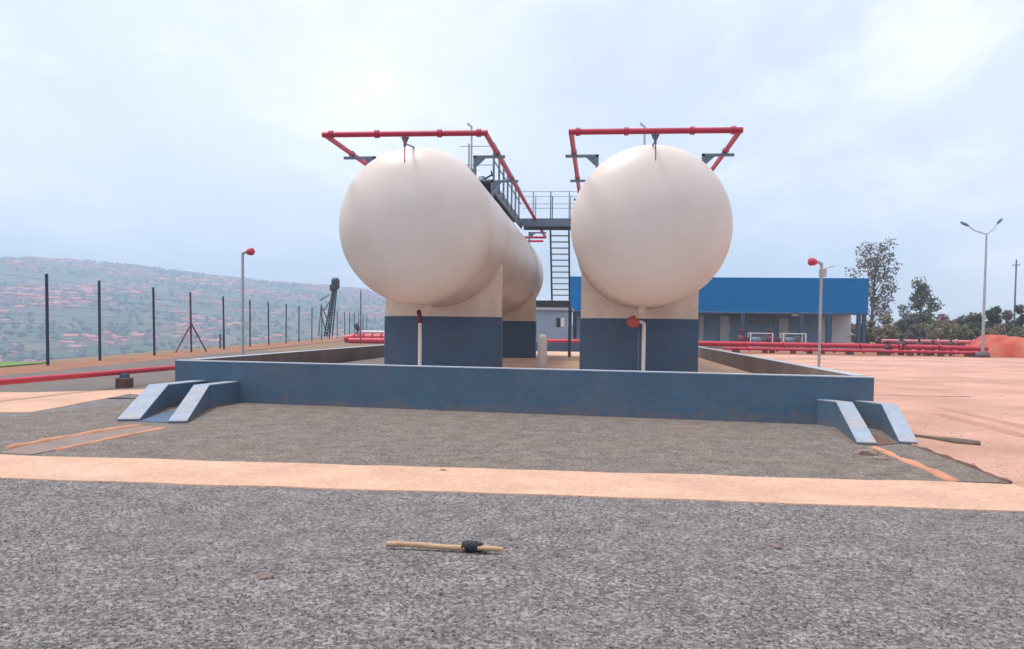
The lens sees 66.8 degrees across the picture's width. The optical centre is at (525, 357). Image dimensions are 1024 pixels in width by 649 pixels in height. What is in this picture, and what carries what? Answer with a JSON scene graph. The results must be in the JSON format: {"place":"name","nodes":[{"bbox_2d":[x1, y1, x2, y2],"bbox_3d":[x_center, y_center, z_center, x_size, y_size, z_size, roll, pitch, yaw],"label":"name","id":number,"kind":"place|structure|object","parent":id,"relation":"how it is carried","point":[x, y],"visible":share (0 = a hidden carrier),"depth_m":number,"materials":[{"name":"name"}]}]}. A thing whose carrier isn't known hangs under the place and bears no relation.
{"place":"outdoors","nodes":[
{"label":"outdoors","id":0,"kind":"place"},
{"bbox_2d":[0,361,45,366],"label":"grass","id":1,"kind":"structure","parent":0,"point":[5,364],"depth_m":29.42,"materials":[{"name":"green plant"}]},
{"bbox_2d":[0,389,143,412],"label":"side path","id":2,"kind":"structure","parent":0,"point":[20,402],"depth_m":16.11,"materials":[{"name":"concrete"}]},
{"bbox_2d":[0,426,159,454],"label":"ditch","id":3,"kind":"object","parent":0,"point":[40,448],"visible":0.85,"depth_m":10.31,"materials":[{"name":"grey concrete"}]},
{"bbox_2d":[0,351,281,398],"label":"gravel strip","id":4,"kind":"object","parent":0,"point":[143,380],"visible":0.24,"depth_m":22.06,"materials":[{"name":"grey gravel"}]},
{"bbox_2d":[0,365,174,387],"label":"pipe","id":5,"kind":"object","parent":4,"relation":"on","point":[124,380],"depth_m":18.42,"materials":[{"name":"metal"}]},
{"bbox_2d":[241,248,254,354],"bbox_3d":[-10.837,-1.916,30.072,0.693,4.655,0.417,1,2,5],"label":"lamp post","id":6,"kind":"object","parent":4,"relation":"on","point":[249,251],"visible":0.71,"depth_m":30.03,"materials":[{"name":"grey metal"}]},
{"bbox_2d":[0,338,343,375],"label":"red soil strip","id":7,"kind":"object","parent":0,"point":[36,368],"visible":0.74,"depth_m":34.54,"materials":[{"name":"soil"}]},
{"bbox_2d":[0,260,876,367],"bbox_3d":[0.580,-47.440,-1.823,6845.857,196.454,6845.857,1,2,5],"label":"ground","id":8,"kind":"structure","parent":0,"point":[31,342],"depth_m":1028.21,"materials":[{"name":"green plant"}]},
{"bbox_2d":[0,274,366,364],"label":"security fence","id":9,"kind":"object","parent":8,"relation":"on","point":[47,332],"visible":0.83,"depth_m":39.63,"materials":[{"name":"grey metal"}]},
{"bbox_2d":[0,256,384,361],"bbox_3d":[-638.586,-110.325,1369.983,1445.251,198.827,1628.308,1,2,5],"label":"town","id":10,"kind":"object","parent":8,"relation":"on","point":[55,301],"visible":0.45,"depth_m":1172.80},
{"bbox_2d":[0,257,572,361],"bbox_3d":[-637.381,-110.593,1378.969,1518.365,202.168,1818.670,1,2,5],"label":"trees","id":11,"kind":"object","parent":8,"relation":"on","point":[80,353],"visible":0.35,"depth_m":1086.26,"materials":[{"name":"green plant"}]},
{"bbox_2d":[318,277,339,336],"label":"lattice boom","id":12,"kind":"object","parent":8,"relation":"on","point":[335,285],"visible":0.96,"depth_m":97.58,"materials":[{"name":"grey metal"}]},
{"bbox_2d":[360,290,361,343],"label":"flag pole","id":13,"kind":"object","parent":8,"relation":"on","point":[360,316],"visible":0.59,"depth_m":67.49,"materials":[{"name":"grey metal"}]},
{"bbox_2d":[343,323,383,342],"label":"valve manifold","id":14,"kind":"object","parent":8,"relation":"on","point":[372,337],"visible":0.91,"depth_m":71.77,"materials":[{"name":"red paint"}]},
{"bbox_2d":[175,342,874,423],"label":"bund wall","id":15,"kind":"structure","parent":8,"relation":"on","point":[773,391],"depth_m":14.56,"materials":[{"name":"blue paint"}]},
{"bbox_2d":[117,380,237,423],"bbox_3d":[-6.366,0.820,14.178,1.433,0.557,3.765,0,2,-7],"label":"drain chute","id":16,"kind":"object","parent":15,"relation":"attached to","point":[192,399],"visible":0.86,"depth_m":14.21,"materials":[{"name":"blue paint"}]},
{"bbox_2d":[816,399,917,445],"bbox_3d":[5.363,1.045,12.059,1.159,0.557,2.392,1,2,5],"label":"drain chute","id":17,"kind":"object","parent":15,"relation":"attached to","point":[853,422],"visible":0.86,"depth_m":12.25,"materials":[{"name":"blue paint"}]},
{"bbox_2d":[0,403,949,481],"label":"gravel apron","id":18,"kind":"object","parent":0,"point":[262,432],"visible":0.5,"depth_m":10.82,"materials":[{"name":"grey gravel"}]},
{"bbox_2d":[52,427,165,450],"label":"drain kerb","id":19,"kind":"structure","parent":18,"relation":"on","point":[100,440],"depth_m":10.59,"materials":[{"name":"concrete"}]},
{"bbox_2d":[852,448,882,455],"bbox_3d":[4.441,1.242,10.082,0.412,0.123,0.150,1,2,5],"label":"stone","id":20,"kind":"object","parent":18,"relation":"on","point":[871,452],"visible":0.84,"depth_m":10.04,"materials":[{"name":"stone"}]},
{"bbox_2d":[872,456,890,459],"bbox_3d":[4.462,1.267,9.721,0.227,0.067,0.111,1,2,5],"label":"stone","id":21,"kind":"object","parent":18,"relation":"on","point":[880,458],"visible":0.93,"depth_m":9.69,"materials":[{"name":"stone"}]},
{"bbox_2d":[0,399,1023,648],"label":"gravel ground","id":22,"kind":"structure","parent":0,"point":[688,591],"depth_m":5.10,"materials":[{"name":"grey gravel"}]},
{"bbox_2d":[4,424,141,448],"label":"drain kerb","id":23,"kind":"structure","parent":22,"relation":"on","point":[15,445],"depth_m":10.57,"materials":[{"name":"concrete"}]},
{"bbox_2d":[260,572,273,579],"bbox_3d":[-1.636,1.381,4.898,0.084,0.053,0.064,1,2,19],"label":"stone","id":24,"kind":"object","parent":22,"relation":"on","point":[266,575],"visible":0.99,"depth_m":4.88,"materials":[{"name":"stone"}]},
{"bbox_2d":[386,540,502,553],"bbox_3d":[-0.581,1.341,5.528,0.846,0.094,0.118,1,2,5],"label":"wooden stick","id":25,"kind":"object","parent":22,"relation":"on","point":[471,546],"visible":1,"depth_m":5.51,"materials":[{"name":"brown wood"}]},
{"bbox_2d":[770,544,780,548],"bbox_3d":[1.842,1.396,5.718,0.076,0.045,0.055,1,2,5],"label":"stone","id":26,"kind":"object","parent":22,"relation":"on","point":[775,546],"visible":0.99,"depth_m":5.70,"materials":[{"name":"stone"}]},
{"bbox_2d":[870,446,959,481],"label":"drain kerb","id":27,"kind":"structure","parent":22,"relation":"on","point":[940,474],"depth_m":9.23,"materials":[{"name":"concrete"}]},
{"bbox_2d":[913,445,1012,483],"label":"drain kerb","id":28,"kind":"structure","parent":22,"relation":"on","point":[969,465],"depth_m":9.28,"materials":[{"name":"concrete"}]},
{"bbox_2d":[0,454,1023,511],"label":"footpath","id":29,"kind":"structure","parent":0,"point":[939,495],"depth_m":7.97,"materials":[{"name":"concrete"}]},
{"bbox_2d":[0,0,1023,327],"label":"sky","id":30,"kind":"structure","parent":0,"point":[183,135],"materials":[{"name":"white"}]},
{"bbox_2d":[502,351,753,373],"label":"bund floor","id":31,"kind":"structure","parent":0,"point":[559,360],"depth_m":27.08,"materials":[{"name":"grey concrete"}]},
{"bbox_2d":[340,357,383,364],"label":"bund gravel","id":32,"kind":"structure","parent":31,"relation":"on","point":[379,360],"depth_m":26.53,"materials":[{"name":"grey gravel"}]},
{"bbox_2d":[416,310,421,364],"bbox_3d":[-2.703,-0.385,19.686,0.195,1.652,0.296,1,2,5],"label":"drain pipe","id":33,"kind":"object","parent":31,"relation":"on","point":[419,314],"visible":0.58,"depth_m":19.69,"materials":[{"name":"white metal"}]},
{"bbox_2d":[384,264,502,366],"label":"support pier","id":34,"kind":"structure","parent":31,"relation":"on","point":[468,333],"depth_m":20.47,"materials":[{"name":"blue paint"}]},
{"bbox_2d":[339,123,543,315],"bbox_3d":[-1.779,-3.932,26.224,3.614,5.271,18.490,1,2,5],"label":"storage tank","id":35,"kind":"object","parent":34,"relation":"on","point":[429,229],"visible":0.83,"depth_m":17.37,"materials":[{"name":"white metal"}]},
{"bbox_2d":[322,129,546,242],"bbox_3d":[-1.761,-4.947,26.396,3.955,0.707,19.346,1,2,5],"label":"spray pipe","id":36,"kind":"object","parent":35,"relation":"on","point":[330,136],"visible":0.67,"depth_m":17.41,"materials":[{"name":"red metal"}]},
{"bbox_2d":[479,171,492,178],"bbox_3d":[-1.219,-5.260,23.434,0.531,0.778,0.300,1,2,5],"label":"tank valve","id":37,"kind":"object","parent":35,"relation":"on","point":[483,177],"visible":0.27,"depth_m":23.36,"materials":[{"name":"grey metal"}]},
{"bbox_2d":[502,287,535,357],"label":"support pier","id":38,"kind":"structure","parent":31,"relation":"on","point":[519,332],"depth_m":31.75,"materials":[{"name":"blue paint"}]},
{"bbox_2d":[537,334,546,367],"bbox_3d":[0.461,-0.139,22.062,0.420,1.055,0.420,1,2,5],"label":"bollard","id":39,"kind":"object","parent":31,"relation":"on","point":[542,353],"visible":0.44,"depth_m":21.95,"materials":[{"name":"white paint"}]},
{"bbox_2d":[536,230,571,356],"bbox_3d":[1.026,-2.712,32.506,1.687,5.410,3.020,1,2,5],"label":"access stair","id":40,"kind":"object","parent":31,"relation":"on","point":[551,304],"visible":0.77,"depth_m":32.58,"materials":[{"name":"grey metal"}]},
{"bbox_2d":[627,316,645,370],"bbox_3d":[2.745,-0.251,19.162,0.518,1.557,0.340,1,2,5],"label":"drain pipe","id":41,"kind":"object","parent":31,"relation":"on","point":[633,321],"visible":0.86,"depth_m":19.17,"materials":[{"name":"white metal"}]},
{"bbox_2d":[579,272,698,371],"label":"support pier","id":42,"kind":"structure","parent":31,"relation":"on","point":[608,338],"depth_m":20.03,"materials":[{"name":"blue paint"}]},
{"bbox_2d":[571,123,732,317],"bbox_3d":[3.593,-3.820,25.729,3.614,5.218,18.490,1,2,5],"label":"storage tank","id":43,"kind":"object","parent":42,"relation":"on","point":[648,231],"visible":0.88,"depth_m":16.80,"materials":[{"name":"white metal"}]},
{"bbox_2d":[460,142,576,229],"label":"access walkway","id":44,"kind":"structure","parent":43,"relation":"attached to","point":[550,223],"depth_m":29.60,"materials":[{"name":"grey metal"}]},
{"bbox_2d":[565,126,742,200],"bbox_3d":[3.601,-4.863,25.901,3.928,0.707,19.346,1,2,5],"label":"spray pipe","id":45,"kind":"object","parent":43,"relation":"on","point":[655,133],"visible":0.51,"depth_m":16.42,"materials":[{"name":"metal"}]},
{"bbox_2d":[712,342,1022,357],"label":"soil ground","id":46,"kind":"structure","parent":0,"point":[816,353],"depth_m":54.83,"materials":[{"name":"orange soil"}]},
{"bbox_2d":[536,308,574,341],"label":"control room","id":47,"kind":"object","parent":46,"relation":"on","point":[551,323],"visible":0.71,"depth_m":66.01,"materials":[{"name":"white paint"}]},
{"bbox_2d":[556,318,560,326],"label":"window","id":48,"kind":"structure","parent":47,"relation":"in","point":[558,320],"depth_m":65.90,"materials":[{"name":"grey glass"}]},
{"bbox_2d":[570,276,882,349],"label":"pump shed","id":49,"kind":"structure","parent":46,"relation":"on","point":[728,307],"depth_m":70.38,"materials":[{"name":"blue metal"}]},
{"bbox_2d":[720,316,729,340],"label":"door","id":50,"kind":"structure","parent":49,"relation":"in","point":[724,325],"depth_m":75.26,"materials":[{"name":"grey metal"}]},
{"bbox_2d":[728,314,739,322],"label":"window","id":51,"kind":"structure","parent":49,"relation":"in","point":[734,318],"depth_m":75.17,"materials":[{"name":"grey glass"}]},
{"bbox_2d":[734,329,751,346],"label":"pump","id":52,"kind":"object","parent":49,"relation":"on","point":[741,337],"visible":0.77,"depth_m":69.33,"materials":[{"name":"red metal"}]},
{"bbox_2d":[747,315,762,324],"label":"window","id":53,"kind":"structure","parent":49,"relation":"in","point":[751,319],"depth_m":74.99,"materials":[{"name":"grey glass"}]},
{"bbox_2d":[747,333,772,346],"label":"equipment skid","id":54,"kind":"object","parent":49,"relation":"on","point":[760,339],"visible":0.72,"depth_m":69.00,"materials":[{"name":"white paint"}]},
{"bbox_2d":[766,315,775,324],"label":"window","id":55,"kind":"structure","parent":49,"relation":"in","point":[770,319],"depth_m":74.84,"materials":[{"name":"grey glass"}]},
{"bbox_2d":[767,329,782,347],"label":"pump","id":56,"kind":"object","parent":49,"relation":"on","point":[775,339],"visible":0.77,"depth_m":69.10,"materials":[{"name":"red metal"}]},
{"bbox_2d":[779,318,788,341],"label":"door","id":57,"kind":"structure","parent":49,"relation":"in","point":[783,322],"depth_m":74.73,"materials":[{"name":"grey metal"}]},
{"bbox_2d":[780,333,805,347],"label":"equipment skid","id":58,"kind":"object","parent":49,"relation":"on","point":[797,339],"visible":0.77,"depth_m":68.79,"materials":[{"name":"grey metal"}]},
{"bbox_2d":[831,315,850,342],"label":"door","id":59,"kind":"structure","parent":49,"relation":"in","point":[841,324],"depth_m":74.24,"materials":[{"name":"white metal"}]},
{"bbox_2d":[547,339,988,356],"bbox_3d":[16.345,-0.781,55.984,30.918,0.861,1.365,1,2,10],"label":"water pipe","id":60,"kind":"object","parent":46,"relation":"on","point":[939,347],"visible":0.52,"depth_m":55.21,"materials":[{"name":"metal"}]},
{"bbox_2d":[884,341,890,348],"bbox_3d":[25.519,-0.693,54.787,0.398,1.001,0.408,1,2,5],"label":"pipe valve","id":61,"kind":"object","parent":60,"relation":"attached to","point":[887,346],"visible":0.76,"depth_m":54.67,"materials":[{"name":"grey paint"}]},
{"bbox_2d":[915,338,922,354],"bbox_3d":[27.652,-0.766,54.586,0.464,1.216,0.476,1,2,5],"label":"pipe valve","id":62,"kind":"object","parent":60,"relation":"attached to","point":[919,342],"visible":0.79,"depth_m":54.48,"materials":[{"name":"grey paint"}]},
{"bbox_2d":[723,346,986,356],"bbox_3d":[22.526,-0.429,53.825,17.163,0.474,0.453,1,2,12],"label":"water pipe","id":63,"kind":"object","parent":46,"relation":"on","point":[864,350],"visible":0.92,"depth_m":53.63,"materials":[{"name":"metal"}]},
{"bbox_2d":[850,320,875,342],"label":"bush","id":64,"kind":"object","parent":46,"relation":"on","point":[869,330],"visible":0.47,"depth_m":92.11,"materials":[{"name":"green plant"}]},
{"bbox_2d":[845,237,902,343],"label":"tree","id":65,"kind":"object","parent":46,"relation":"on","point":[873,275],"visible":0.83,"depth_m":105.41,"materials":[{"name":"green plant"}]},
{"bbox_2d":[867,313,901,343],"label":"bush","id":66,"kind":"object","parent":46,"relation":"on","point":[886,319],"visible":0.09,"depth_m":93.20,"materials":[{"name":"green plant"}]},
{"bbox_2d":[872,323,900,343],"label":"bush","id":67,"kind":"object","parent":46,"relation":"on","point":[887,331],"visible":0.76,"depth_m":85.90,"materials":[{"name":"green plant"}]},
{"bbox_2d":[896,335,906,354],"bbox_3d":[26.451,-0.892,54.693,0.663,1.430,0.680,1,2,5],"label":"pipe valve","id":68,"kind":"object","parent":46,"relation":"on","point":[901,341],"visible":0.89,"depth_m":54.51,"materials":[{"name":"grey paint"}]},
{"bbox_2d":[894,316,915,334],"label":"bush","id":69,"kind":"object","parent":46,"relation":"on","point":[902,324],"visible":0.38,"depth_m":95.95,"materials":[{"name":"green plant"}]},
{"bbox_2d":[902,323,930,344],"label":"bush","id":70,"kind":"object","parent":46,"relation":"on","point":[912,330],"visible":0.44,"depth_m":86.08,"materials":[{"name":"green plant"}]},
{"bbox_2d":[902,312,931,332],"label":"bush","id":71,"kind":"object","parent":46,"relation":"on","point":[921,317],"visible":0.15,"depth_m":99.01,"materials":[{"name":"green plant"}]},
{"bbox_2d":[897,276,944,320],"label":"tree","id":72,"kind":"object","parent":46,"relation":"on","point":[921,295],"visible":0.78,"depth_m":119.07,"materials":[{"name":"green plant"}]},
{"bbox_2d":[881,338,974,354],"bbox_3d":[29.779,-0.822,57.502,6.581,1.155,0.420,1,2,5],"label":"water pipe","id":73,"kind":"object","parent":46,"relation":"on","point":[939,341],"visible":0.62,"depth_m":57.37,"materials":[{"name":"metal"}]},
{"bbox_2d":[916,319,951,337],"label":"bush","id":74,"kind":"object","parent":46,"relation":"on","point":[931,325],"visible":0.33,"depth_m":89.82,"materials":[{"name":"green plant"}]},
{"bbox_2d":[925,323,949,344],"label":"bush","id":75,"kind":"object","parent":46,"relation":"on","point":[938,332],"visible":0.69,"depth_m":83.85,"materials":[{"name":"green plant"}]},
{"bbox_2d":[935,313,956,333],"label":"bush","id":76,"kind":"object","parent":46,"relation":"on","point":[943,317],"visible":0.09,"depth_m":107.46,"materials":[{"name":"purple plant"}]},
{"bbox_2d":[948,335,953,355],"bbox_3d":[29.770,-0.840,54.386,0.365,1.430,0.374,1,2,5],"label":"pipe valve","id":77,"kind":"object","parent":46,"relation":"on","point":[950,342],"visible":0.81,"depth_m":54.29,"materials":[{"name":"grey paint"}]},
{"bbox_2d":[943,320,966,345],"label":"bush","id":78,"kind":"object","parent":46,"relation":"on","point":[955,324],"visible":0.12,"depth_m":93.16,"materials":[{"name":"green plant"}]},
{"bbox_2d":[950,325,976,345],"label":"bush","id":79,"kind":"object","parent":46,"relation":"on","point":[963,332],"visible":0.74,"depth_m":83.37,"materials":[{"name":"green plant"}]},
{"bbox_2d":[954,312,981,325],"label":"bush","id":80,"kind":"object","parent":46,"relation":"on","point":[969,318],"visible":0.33,"depth_m":98.29,"materials":[{"name":"green plant"}]},
{"bbox_2d":[967,321,991,337],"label":"bush","id":81,"kind":"object","parent":46,"relation":"on","point":[976,327],"visible":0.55,"depth_m":90.83,"materials":[{"name":"green plant"}]},
{"bbox_2d":[960,218,1002,357],"bbox_3d":[30.117,-4.577,51.589,2.670,9.321,0.900,1,2,5],"label":"street lamp","id":82,"kind":"object","parent":46,"relation":"on","point":[982,353],"visible":0.93,"depth_m":51.49,"materials":[{"name":"grey metal"}]},
{"bbox_2d":[985,306,1001,327],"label":"bush","id":83,"kind":"object","parent":46,"relation":"on","point":[992,316],"visible":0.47,"depth_m":94.04,"materials":[{"name":"green plant"}]},
{"bbox_2d":[979,323,1011,335],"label":"bush","id":84,"kind":"object","parent":46,"relation":"on","point":[996,330],"visible":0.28,"depth_m":81.82,"materials":[{"name":"green plant"}]},
{"bbox_2d":[993,310,1015,333],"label":"bush","id":85,"kind":"object","parent":46,"relation":"on","point":[1007,315],"visible":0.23,"depth_m":92.38,"materials":[{"name":"green plant"}]},
{"bbox_2d":[1002,304,1023,327],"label":"bush","id":86,"kind":"object","parent":46,"relation":"on","point":[1018,309],"visible":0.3,"depth_m":96.11,"materials":[{"name":"green plant"}]},
{"bbox_2d":[1013,260,1019,320],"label":"utility pole","id":87,"kind":"object","parent":46,"relation":"on","point":[1014,313],"visible":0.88,"depth_m":99.29,"materials":[{"name":"grey metal"}]},
{"bbox_2d":[1010,326,1023,337],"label":"bush","id":88,"kind":"object","parent":46,"relation":"on","point":[1017,331],"visible":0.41,"depth_m":80.93,"materials":[{"name":"green plant"}]},
{"bbox_2d":[747,354,1023,487],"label":"yard","id":89,"kind":"structure","parent":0,"point":[894,375],"depth_m":19.48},
{"bbox_2d":[808,257,833,366],"bbox_3d":[10.629,-1.429,28.096,0.923,4.357,0.396,0,2,-13],"label":"fire monitor","id":90,"kind":"object","parent":89,"relation":"on","point":[822,270],"visible":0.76,"depth_m":28.03,"materials":[{"name":"grey metal"}]},
{"bbox_2d":[875,394,969,396],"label":"yard kerb","id":91,"kind":"structure","parent":89,"relation":"on","point":[937,396],"depth_m":19.29,"materials":[{"name":"grey concrete"}]},
{"bbox_2d":[914,434,980,444],"bbox_3d":[6.132,1.209,11.382,0.206,0.120,1.006,-1,3,-32],"label":"fallen branch","id":92,"kind":"object","parent":89,"relation":"on","point":[960,441],"visible":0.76,"depth_m":11.19,"materials":[{"name":"brown wood"}]},
{"bbox_2d":[933,414,1023,437],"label":"tyre track","id":93,"kind":"structure","parent":89,"relation":"on","point":[1006,431],"depth_m":13.19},
{"bbox_2d":[938,408,1023,427],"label":"tyre track","id":94,"kind":"structure","parent":89,"relation":"on","point":[989,418],"depth_m":14.58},
{"bbox_2d":[881,446,1010,483],"bbox_3d":[5.008,1.299,9.575,0.652,0.042,2.656,1,2,5],"label":"ditch","id":95,"kind":"object","parent":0,"point":[961,472],"visible":0.77,"depth_m":9.27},
{"bbox_2d":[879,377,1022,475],"bbox_3d":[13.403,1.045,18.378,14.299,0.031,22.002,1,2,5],"label":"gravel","id":96,"kind":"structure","parent":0,"point":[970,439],"depth_m":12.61,"materials":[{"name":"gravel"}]},
{"bbox_2d":[956,334,1023,357],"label":"earth bank","id":97,"kind":"structure","parent":0,"point":[1002,346],"depth_m":53.79,"materials":[{"name":"soil"}]}
]}

